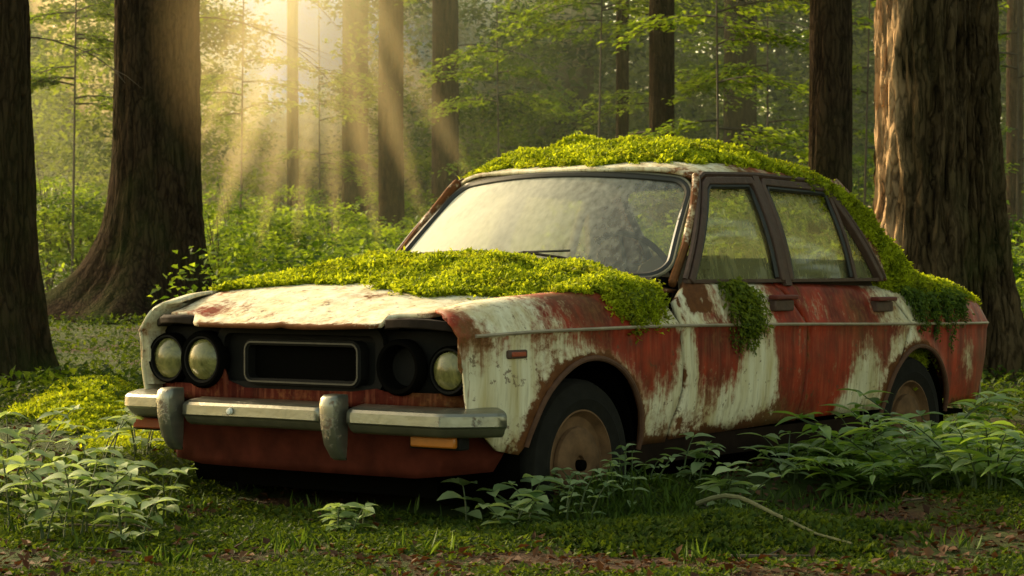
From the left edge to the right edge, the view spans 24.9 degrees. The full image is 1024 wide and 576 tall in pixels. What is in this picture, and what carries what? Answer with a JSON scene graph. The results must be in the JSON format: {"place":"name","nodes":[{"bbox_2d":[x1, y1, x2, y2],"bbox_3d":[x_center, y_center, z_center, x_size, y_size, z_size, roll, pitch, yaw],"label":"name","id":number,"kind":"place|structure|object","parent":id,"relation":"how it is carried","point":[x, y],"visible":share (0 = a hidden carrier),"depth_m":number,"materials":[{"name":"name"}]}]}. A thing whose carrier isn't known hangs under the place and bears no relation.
{"place":"outdoors","nodes":[
{"label":"outdoors","id":0,"kind":"place"},
{"bbox_2d":[54,0,874,206],"label":"sky","id":1,"kind":"structure","parent":0,"point":[281,46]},
{"bbox_2d":[0,213,1023,575],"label":"ground","id":2,"kind":"structure","parent":0,"point":[402,503],"depth_m":8.40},
{"bbox_2d":[29,0,45,210],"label":"forest tree","id":3,"kind":"object","parent":2,"relation":"on","point":[33,5],"visible":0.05,"depth_m":63.69,"materials":[{"name":"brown plant"}]},
{"bbox_2d":[0,404,83,491],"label":"leafy plant","id":4,"kind":"object","parent":2,"relation":"on","point":[38,429],"visible":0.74,"depth_m":8.31,"materials":[{"name":"green plant"}]},
{"bbox_2d":[0,428,89,530],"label":"leafy plant","id":5,"kind":"object","parent":2,"relation":"on","point":[20,459],"visible":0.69,"depth_m":7.65,"materials":[{"name":"green plant"}]},
{"bbox_2d":[0,460,100,538],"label":"leafy plant","id":6,"kind":"object","parent":2,"relation":"on","point":[40,512],"visible":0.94,"depth_m":7.30,"materials":[{"name":"green plant"}]},
{"bbox_2d":[0,0,140,394],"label":"forest tree","id":7,"kind":"object","parent":2,"relation":"on","point":[25,340],"visible":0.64,"depth_m":14.43,"materials":[{"name":"brown plant"}]},
{"bbox_2d":[29,0,113,273],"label":"young beech","id":8,"kind":"object","parent":2,"relation":"on","point":[38,78],"visible":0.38,"depth_m":29.99,"materials":[{"name":"green plant"}]},
{"bbox_2d":[36,174,106,272],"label":"shrub","id":9,"kind":"object","parent":2,"relation":"on","point":[80,202],"visible":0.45,"depth_m":30.58,"materials":[{"name":"green plant"}]},
{"bbox_2d":[60,0,85,236],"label":"forest tree","id":10,"kind":"object","parent":2,"relation":"on","point":[71,98],"visible":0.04,"depth_m":54.72,"materials":[{"name":"brown plant"}]},
{"bbox_2d":[5,457,144,535],"bbox_3d":[-1.408,0.681,7.500,0.356,0.274,0.423,0,1,36],"label":"leafy plant","id":11,"kind":"object","parent":2,"relation":"on","point":[100,476],"visible":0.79,"depth_m":7.50,"materials":[{"name":"green plant"}]},
{"bbox_2d":[7,374,143,434],"bbox_3d":[-2.277,0.612,12.617,0.815,0.254,2.179,0,1,3],"label":"moss mound","id":12,"kind":"object","parent":2,"relation":"on","point":[93,399],"visible":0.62,"depth_m":12.22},
{"bbox_2d":[63,414,143,476],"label":"leafy plant","id":13,"kind":"object","parent":2,"relation":"on","point":[131,419],"visible":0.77,"depth_m":8.55,"materials":[{"name":"green plant"}]},
{"bbox_2d":[69,425,164,448],"bbox_3d":[-1.870,0.734,11.247,0.634,0.136,1.172,0,1,5],"label":"moss mound","id":14,"kind":"object","parent":2,"relation":"on","point":[123,440],"visible":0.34,"depth_m":11.10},
{"bbox_2d":[77,445,158,527],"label":"leafy plant","id":15,"kind":"object","parent":2,"relation":"on","point":[121,463],"visible":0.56,"depth_m":7.76,"materials":[{"name":"green plant"}]},
{"bbox_2d":[88,493,178,544],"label":"leafy plant","id":16,"kind":"object","parent":2,"relation":"on","point":[99,501],"visible":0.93,"depth_m":7.15,"materials":[{"name":"green plant"}]},
{"bbox_2d":[115,400,163,458],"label":"leafy plant","id":17,"kind":"object","parent":2,"relation":"on","point":[134,440],"visible":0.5,"depth_m":8.91,"materials":[{"name":"green plant"}]},
{"bbox_2d":[136,467,196,518],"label":"leafy plant","id":18,"kind":"object","parent":2,"relation":"on","point":[174,506],"visible":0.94,"depth_m":8.01,"materials":[{"name":"green plant"}]},
{"bbox_2d":[29,0,316,220],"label":"pale woods","id":19,"kind":"object","parent":2,"relation":"on","point":[276,31],"visible":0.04,"depth_m":60.45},
{"bbox_2d":[45,0,378,324],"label":"forest tree","id":20,"kind":"object","parent":2,"relation":"on","point":[152,219],"visible":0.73,"depth_m":25.05,"materials":[{"name":"brown plant"}]},
{"bbox_2d":[205,0,223,229],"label":"forest tree","id":21,"kind":"object","parent":2,"relation":"on","point":[222,166],"visible":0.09,"depth_m":59.76,"materials":[{"name":"brown plant"}]},
{"bbox_2d":[218,267,269,283],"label":"shrub","id":22,"kind":"object","parent":2,"relation":"on","point":[241,275],"visible":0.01,"depth_m":23.96,"materials":[{"name":"green plant"}]},
{"bbox_2d":[203,203,303,282],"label":"shrub","id":23,"kind":"object","parent":2,"relation":"on","point":[233,232],"visible":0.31,"depth_m":27.88,"materials":[{"name":"green plant"}]},
{"bbox_2d":[249,4,259,205],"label":"forest tree","id":24,"kind":"object","parent":2,"relation":"on","point":[255,79],"visible":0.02,"depth_m":65.82,"materials":[{"name":"brown plant"}]},
{"bbox_2d":[202,176,320,262],"bbox_3d":[-3.914,-0.807,33.044,2.403,1.597,2.410,0,1,36],"label":"shrub","id":25,"kind":"object","parent":2,"relation":"on","point":[237,193],"visible":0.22,"depth_m":32.85,"materials":[{"name":"green plant"}]},
{"bbox_2d":[205,207,340,276],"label":"shrub","id":26,"kind":"object","parent":2,"relation":"on","point":[287,218],"visible":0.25,"depth_m":29.70,"materials":[{"name":"green plant"}]},
{"bbox_2d":[200,0,356,265],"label":"young beech","id":27,"kind":"object","parent":2,"relation":"on","point":[287,83],"visible":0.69,"depth_m":33.00,"materials":[{"name":"green plant"}]},
{"bbox_2d":[212,184,344,251],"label":"shrub","id":28,"kind":"object","parent":2,"relation":"on","point":[307,194],"visible":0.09,"depth_m":34.92,"materials":[{"name":"green plant"}]},
{"bbox_2d":[287,0,298,232],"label":"forest tree","id":29,"kind":"object","parent":2,"relation":"on","point":[292,115],"visible":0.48,"depth_m":43.88,"materials":[{"name":"brown plant"}]},
{"bbox_2d":[231,243,355,275],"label":"shrub","id":30,"kind":"object","parent":2,"relation":"on","point":[335,254],"visible":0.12,"depth_m":26.79,"materials":[{"name":"green plant"}]},
{"bbox_2d":[30,0,588,202],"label":"foliage","id":31,"kind":"object","parent":2,"relation":"on","point":[422,9],"visible":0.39,"depth_m":43.01,"materials":[{"name":"green plant"}]},
{"bbox_2d":[201,6,428,227],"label":"glowing woods","id":32,"kind":"object","parent":2,"relation":"on","point":[320,36],"visible":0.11,"depth_m":59.90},
{"bbox_2d":[309,0,321,108],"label":"forest tree","id":33,"kind":"object","parent":2,"relation":"on","point":[313,22],"visible":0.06,"depth_m":79.73,"materials":[{"name":"brown plant"}]},
{"bbox_2d":[255,199,401,256],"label":"shrub","id":34,"kind":"object","parent":2,"relation":"on","point":[345,216],"visible":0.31,"depth_m":31.93,"materials":[{"name":"green plant"}]},
{"bbox_2d":[264,45,411,230],"bbox_3d":[-2.688,-2.342,36.208,2.035,4.200,1.573,0,1,36],"label":"young beech","id":35,"kind":"object","parent":2,"relation":"on","point":[363,104],"visible":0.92,"depth_m":35.97,"materials":[{"name":"green plant"}]},
{"bbox_2d":[313,502,378,528],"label":"leafy plant","id":36,"kind":"object","parent":2,"relation":"on","point":[365,513],"visible":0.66,"depth_m":7.59,"materials":[{"name":"green plant"}]},
{"bbox_2d":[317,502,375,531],"bbox_3d":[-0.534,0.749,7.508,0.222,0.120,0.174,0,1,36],"label":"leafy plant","id":37,"kind":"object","parent":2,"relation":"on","point":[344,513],"visible":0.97,"depth_m":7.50,"materials":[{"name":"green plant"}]},
{"bbox_2d":[310,223,407,260],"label":"shrub","id":38,"kind":"object","parent":2,"relation":"on","point":[367,235],"visible":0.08,"depth_m":29.92,"materials":[{"name":"green plant"}]},
{"bbox_2d":[341,0,411,233],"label":"forest tree","id":39,"kind":"object","parent":2,"relation":"on","point":[355,137],"visible":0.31,"depth_m":40.77,"materials":[{"name":"brown plant"}]},
{"bbox_2d":[323,186,435,244],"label":"shrub","id":40,"kind":"object","parent":2,"relation":"on","point":[372,198],"visible":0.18,"depth_m":36.68,"materials":[{"name":"green plant"}]},
{"bbox_2d":[368,0,404,238],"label":"forest tree","id":41,"kind":"object","parent":2,"relation":"on","point":[391,202],"visible":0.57,"depth_m":35.80,"materials":[{"name":"brown plant"}]},
{"bbox_2d":[361,216,422,246],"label":"shrub","id":42,"kind":"object","parent":2,"relation":"on","point":[409,224],"visible":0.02,"depth_m":33.66,"materials":[{"name":"green plant"}]},
{"bbox_2d":[299,0,551,220],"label":"hazy woods","id":43,"kind":"object","parent":2,"relation":"on","point":[479,87],"visible":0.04,"depth_m":57.41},
{"bbox_2d":[437,478,484,519],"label":"leafy plant","id":44,"kind":"object","parent":2,"relation":"on","point":[465,509],"visible":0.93,"depth_m":7.91,"materials":[{"name":"green plant"}]},
{"bbox_2d":[431,0,542,206],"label":"forest tree","id":45,"kind":"object","parent":2,"relation":"on","point":[445,129],"visible":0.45,"depth_m":38.78,"materials":[{"name":"brown plant"}]},
{"bbox_2d":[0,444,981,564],"bbox_3d":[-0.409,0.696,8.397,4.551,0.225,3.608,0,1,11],"label":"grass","id":46,"kind":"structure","parent":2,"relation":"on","point":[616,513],"depth_m":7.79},
{"bbox_2d":[393,0,588,156],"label":"young beech","id":47,"kind":"object","parent":2,"relation":"on","point":[513,74],"visible":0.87,"depth_m":33.88,"materials":[{"name":"green plant"}]},
{"bbox_2d":[0,383,1023,575],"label":"ground moss","id":48,"kind":"object","parent":2,"relation":"on","point":[208,530],"visible":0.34,"depth_m":7.34,"materials":[{"name":"plant"}]},
{"bbox_2d":[68,521,130,526],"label":"twig","id":49,"kind":"object","parent":48,"relation":"on","point":[96,525],"visible":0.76,"depth_m":7.75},
{"bbox_2d":[80,558,138,565],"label":"twig","id":50,"kind":"object","parent":48,"relation":"on","point":[117,562],"visible":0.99,"depth_m":6.73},
{"bbox_2d":[79,547,141,554],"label":"twig","id":51,"kind":"object","parent":48,"relation":"on","point":[122,551],"visible":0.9,"depth_m":6.99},
{"bbox_2d":[731,547,821,557],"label":"twig","id":52,"kind":"object","parent":48,"relation":"on","point":[758,555],"visible":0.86,"depth_m":6.85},
{"bbox_2d":[0,289,1023,420],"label":"ground cover","id":53,"kind":"object","parent":2,"relation":"on","point":[135,377],"visible":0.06,"depth_m":14.66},
{"bbox_2d":[0,420,1023,575],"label":"fallen leaves","id":54,"kind":"object","parent":2,"relation":"on","point":[929,551],"depth_m":6.95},
{"bbox_2d":[475,492,550,525],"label":"leafy plant","id":55,"kind":"object","parent":2,"relation":"on","point":[525,505],"visible":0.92,"depth_m":7.61,"materials":[{"name":"green plant"}]},
{"bbox_2d":[476,474,567,518],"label":"leafy plant","id":56,"kind":"object","parent":2,"relation":"on","point":[498,487],"visible":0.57,"depth_m":7.84,"materials":[{"name":"green plant"}]},
{"bbox_2d":[45,0,1001,216],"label":"woods","id":57,"kind":"object","parent":2,"relation":"on","point":[300,24],"visible":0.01,"depth_m":88.20,"materials":[{"name":"green plant"}]},
{"bbox_2d":[34,93,1023,240],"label":"distant undergrowth","id":58,"kind":"object","parent":2,"relation":"on","point":[308,166],"visible":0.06,"depth_m":53.36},
{"bbox_2d":[39,197,1023,307],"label":"undergrowth","id":59,"kind":"object","parent":2,"relation":"on","point":[562,222],"visible":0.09,"depth_m":27.44,"materials":[{"name":"green plant"}]},
{"bbox_2d":[36,158,107,290],"bbox_3d":[-6.269,-0.805,31.092,2.494,1.810,2.520,0,1,36],"label":"shrub","id":60,"kind":"object","parent":59,"relation":"on","point":[66,218],"visible":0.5,"depth_m":30.88,"materials":[{"name":"green plant"}]},
{"bbox_2d":[420,157,539,250],"bbox_3d":[-0.470,-1.207,38.066,2.415,1.911,2.355,0,1,36],"label":"shrub","id":61,"kind":"object","parent":59,"relation":"on","point":[463,165],"visible":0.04,"depth_m":38.12,"materials":[{"name":"green plant"}]},
{"bbox_2d":[125,161,988,509],"bbox_3d":[0.430,0.185,9.774,1.737,1.451,4.339,0,1,36],"label":"abandoned car","id":62,"kind":"object","parent":2,"relation":"on","point":[357,387],"visible":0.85,"depth_m":8.51,"materials":[{"name":"paint"}]},
{"bbox_2d":[208,246,674,343],"bbox_3d":[-0.218,0.018,8.778,1.587,0.366,1.148,0,1,36],"label":"moss patch","id":63,"kind":"object","parent":62,"relation":"on","point":[481,272],"visible":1,"depth_m":8.57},
{"bbox_2d":[610,283,657,324],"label":"hanging moss","id":64,"kind":"object","parent":62,"relation":"hanging from","point":[651,289],"visible":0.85,"depth_m":8.48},
{"bbox_2d":[458,130,981,390],"bbox_3d":[1.005,-0.110,10.447,1.457,1.141,2.592,0,1,36],"label":"moss patch","id":65,"kind":"object","parent":62,"relation":"on","point":[581,149],"visible":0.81,"depth_m":9.87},
{"bbox_2d":[715,276,773,357],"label":"hanging moss","id":66,"kind":"object","parent":62,"relation":"hanging from","point":[746,299],"visible":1,"depth_m":9.05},
{"bbox_2d":[899,284,974,352],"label":"hanging moss","id":67,"kind":"object","parent":62,"relation":"hanging from","point":[950,300],"visible":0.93,"depth_m":10.45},
{"bbox_2d":[500,474,615,522],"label":"leafy plant","id":68,"kind":"object","parent":2,"relation":"on","point":[571,481],"visible":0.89,"depth_m":7.67,"materials":[{"name":"green plant"}]},
{"bbox_2d":[551,0,593,228],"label":"forest tree","id":69,"kind":"object","parent":2,"relation":"on","point":[583,93],"visible":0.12,"depth_m":51.55,"materials":[{"name":"brown plant"}]},
{"bbox_2d":[544,461,622,495],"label":"leafy plant","id":70,"kind":"object","parent":2,"relation":"on","point":[553,472],"visible":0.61,"depth_m":8.02,"materials":[{"name":"green plant"}]},
{"bbox_2d":[519,194,671,255],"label":"shrub","id":71,"kind":"object","parent":2,"relation":"on","point":[562,232],"visible":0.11,"depth_m":24.56,"materials":[{"name":"green plant"}]},
{"bbox_2d":[464,0,753,137],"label":"young beech","id":72,"kind":"object","parent":2,"relation":"on","point":[633,11],"visible":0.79,"depth_m":30.76,"materials":[{"name":"green plant"}]},
{"bbox_2d":[590,443,647,506],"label":"leafy plant","id":73,"kind":"object","parent":2,"relation":"on","point":[611,474],"visible":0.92,"depth_m":7.85,"materials":[{"name":"green plant"}]},
{"bbox_2d":[616,0,628,194],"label":"forest tree","id":74,"kind":"object","parent":2,"relation":"on","point":[622,82],"visible":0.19,"depth_m":33.89,"materials":[{"name":"brown plant"}]},
{"bbox_2d":[609,0,674,236],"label":"forest tree","id":75,"kind":"object","parent":2,"relation":"on","point":[661,65],"visible":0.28,"depth_m":29.84,"materials":[{"name":"brown plant"}]},
{"bbox_2d":[606,450,681,481],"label":"leafy plant","id":76,"kind":"object","parent":2,"relation":"on","point":[671,458],"visible":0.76,"depth_m":8.18,"materials":[{"name":"green plant"}]},
{"bbox_2d":[570,0,780,136],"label":"young beech","id":77,"kind":"object","parent":2,"relation":"on","point":[625,93],"visible":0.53,"depth_m":32.75,"materials":[{"name":"green plant"}]},
{"bbox_2d":[666,432,724,481],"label":"leafy plant","id":78,"kind":"object","parent":2,"relation":"on","point":[694,466],"visible":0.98,"depth_m":8.33,"materials":[{"name":"green plant"}]},
{"bbox_2d":[505,504,931,557],"bbox_3d":[0.655,0.764,7.330,1.273,0.154,1.156,0,1,36],"label":"moss mound","id":79,"kind":"object","parent":2,"relation":"on","point":[748,529],"visible":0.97,"depth_m":7.21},
{"bbox_2d":[638,197,800,259],"bbox_3d":[1.704,-0.237,22.033,2.007,1.448,2.096,0,1,-14],"label":"shrub","id":80,"kind":"object","parent":2,"relation":"on","point":[661,238],"visible":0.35,"depth_m":21.82,"materials":[{"name":"green plant"}]},
{"bbox_2d":[573,0,873,254],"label":"young beech","id":81,"kind":"object","parent":2,"relation":"on","point":[778,140],"visible":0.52,"depth_m":23.92,"materials":[{"name":"green plant"}]},
{"bbox_2d":[428,0,1023,228],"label":"dense woods","id":82,"kind":"object","parent":2,"relation":"on","point":[796,66],"visible":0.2,"depth_m":49.58,"materials":[{"name":"plant"}]},
{"bbox_2d":[648,0,808,257],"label":"forest tree","id":83,"kind":"object","parent":2,"relation":"on","point":[746,114],"visible":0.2,"depth_m":37.74,"materials":[{"name":"brown plant"}]},
{"bbox_2d":[695,461,783,507],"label":"leafy plant","id":84,"kind":"object","parent":2,"relation":"on","point":[715,487],"visible":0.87,"depth_m":7.94,"materials":[{"name":"green plant"}]},
{"bbox_2d":[706,193,807,257],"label":"shrub","id":85,"kind":"object","parent":2,"relation":"on","point":[742,198],"visible":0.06,"depth_m":24.84,"materials":[{"name":"green plant"}]},
{"bbox_2d":[661,2,874,257],"bbox_3d":[3.261,-2.662,29.020,3.070,5.601,1.434,0,1,5],"label":"young beech","id":86,"kind":"object","parent":2,"relation":"on","point":[728,69],"visible":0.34,"depth_m":29.08,"materials":[{"name":"green plant"}]},
{"bbox_2d":[737,430,846,483],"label":"leafy plant","id":87,"kind":"object","parent":2,"relation":"on","point":[782,462],"visible":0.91,"depth_m":8.78,"materials":[{"name":"green plant"}]},
{"bbox_2d":[761,205,857,259],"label":"shrub","id":88,"kind":"object","parent":2,"relation":"on","point":[796,247],"visible":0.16,"depth_m":20.94,"materials":[{"name":"green plant"}]},
{"bbox_2d":[808,0,852,259],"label":"forest tree","id":89,"kind":"object","parent":2,"relation":"on","point":[830,89],"visible":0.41,"depth_m":22.81,"materials":[{"name":"brown plant"}]},
{"bbox_2d":[755,438,906,469],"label":"fern","id":90,"kind":"object","parent":2,"relation":"on","point":[848,447],"visible":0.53,"depth_m":8.96,"materials":[{"name":"green plant"}]},
{"bbox_2d":[787,0,875,204],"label":"young beech","id":91,"kind":"object","parent":2,"relation":"on","point":[857,91],"visible":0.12,"depth_m":27.96,"materials":[{"name":"green plant"}]},
{"bbox_2d":[791,153,874,227],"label":"shrub","id":92,"kind":"object","parent":2,"relation":"on","point":[862,162],"visible":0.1,"depth_m":29.95,"materials":[{"name":"green plant"}]},
{"bbox_2d":[776,402,913,464],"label":"leafy plant","id":93,"kind":"object","parent":2,"relation":"on","point":[865,418],"visible":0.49,"depth_m":9.01,"materials":[{"name":"green plant"}]},
{"bbox_2d":[785,439,947,502],"bbox_3d":[1.274,0.669,8.404,0.576,0.255,0.374,0,1,-12],"label":"leafy plant","id":94,"kind":"object","parent":2,"relation":"on","point":[840,485],"visible":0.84,"depth_m":8.42,"materials":[{"name":"green plant"}]},
{"bbox_2d":[769,452,993,497],"bbox_3d":[1.319,0.708,8.588,0.897,0.189,0.903,0,1,36],"label":"fern","id":95,"kind":"object","parent":2,"relation":"on","point":[864,466],"visible":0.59,"depth_m":8.53,"materials":[{"name":"green plant"}]},
{"bbox_2d":[768,388,1022,495],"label":"leafy plant","id":96,"kind":"object","parent":2,"relation":"on","point":[827,432],"visible":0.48,"depth_m":8.68,"materials":[{"name":"green plant"}]},
{"bbox_2d":[843,428,972,454],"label":"fern","id":97,"kind":"object","parent":2,"relation":"on","point":[870,437],"visible":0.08,"depth_m":9.54,"materials":[{"name":"green plant"}]},
{"bbox_2d":[894,497,924,502],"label":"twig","id":98,"kind":"object","parent":2,"relation":"on","point":[914,499],"visible":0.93,"depth_m":8.04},
{"bbox_2d":[871,429,951,492],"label":"leafy plant","id":99,"kind":"object","parent":2,"relation":"on","point":[892,433],"visible":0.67,"depth_m":8.51,"materials":[{"name":"green plant"}]},
{"bbox_2d":[837,418,1023,492],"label":"leafy plant","id":100,"kind":"object","parent":2,"relation":"on","point":[963,477],"visible":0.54,"depth_m":8.40,"materials":[{"name":"green plant"}]},
{"bbox_2d":[838,388,1023,485],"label":"leafy plant","id":101,"kind":"object","parent":2,"relation":"on","point":[876,400],"visible":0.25,"depth_m":9.24,"materials":[{"name":"green plant"}]},
{"bbox_2d":[879,418,1015,488],"bbox_3d":[1.575,0.595,8.203,0.461,0.271,0.345,0,1,36],"label":"leafy plant","id":102,"kind":"object","parent":2,"relation":"on","point":[958,463],"visible":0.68,"depth_m":8.17,"materials":[{"name":"green plant"}]},
{"bbox_2d":[872,0,1023,381],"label":"forest tree","id":103,"kind":"object","parent":2,"relation":"on","point":[939,204],"visible":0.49,"depth_m":16.11,"materials":[{"name":"brown plant"}]},
{"bbox_2d":[897,447,1023,485],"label":"fern","id":104,"kind":"object","parent":2,"relation":"on","point":[1014,471],"visible":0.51,"depth_m":8.26,"materials":[{"name":"green plant"}]},
{"bbox_2d":[900,440,1023,486],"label":"fern","id":105,"kind":"object","parent":2,"relation":"on","point":[980,480],"visible":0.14,"depth_m":8.95,"materials":[{"name":"green plant"}]},
{"bbox_2d":[936,419,1023,490],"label":"leafy plant","id":106,"kind":"object","parent":2,"relation":"on","point":[978,456],"visible":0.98,"depth_m":7.95,"materials":[{"name":"green plant"}]},
{"bbox_2d":[998,0,1023,264],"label":"young beech","id":107,"kind":"object","parent":2,"relation":"on","point":[1004,53],"visible":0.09,"depth_m":27.01,"materials":[{"name":"green plant"}]},
{"bbox_2d":[1006,0,1022,278],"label":"forest tree","id":108,"kind":"object","parent":2,"relation":"on","point":[1011,107],"visible":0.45,"depth_m":33.88,"materials":[{"name":"brown plant"}]},
{"bbox_2d":[1006,198,1023,288],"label":"shrub","id":109,"kind":"object","parent":2,"relation":"on","point":[1014,228],"visible":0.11,"depth_m":26.07,"materials":[{"name":"green plant"}]},
{"bbox_2d":[1011,244,1023,313],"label":"shrub","id":110,"kind":"object","parent":2,"relation":"on","point":[1016,269],"visible":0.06,"depth_m":18.98,"materials":[{"name":"green plant"}]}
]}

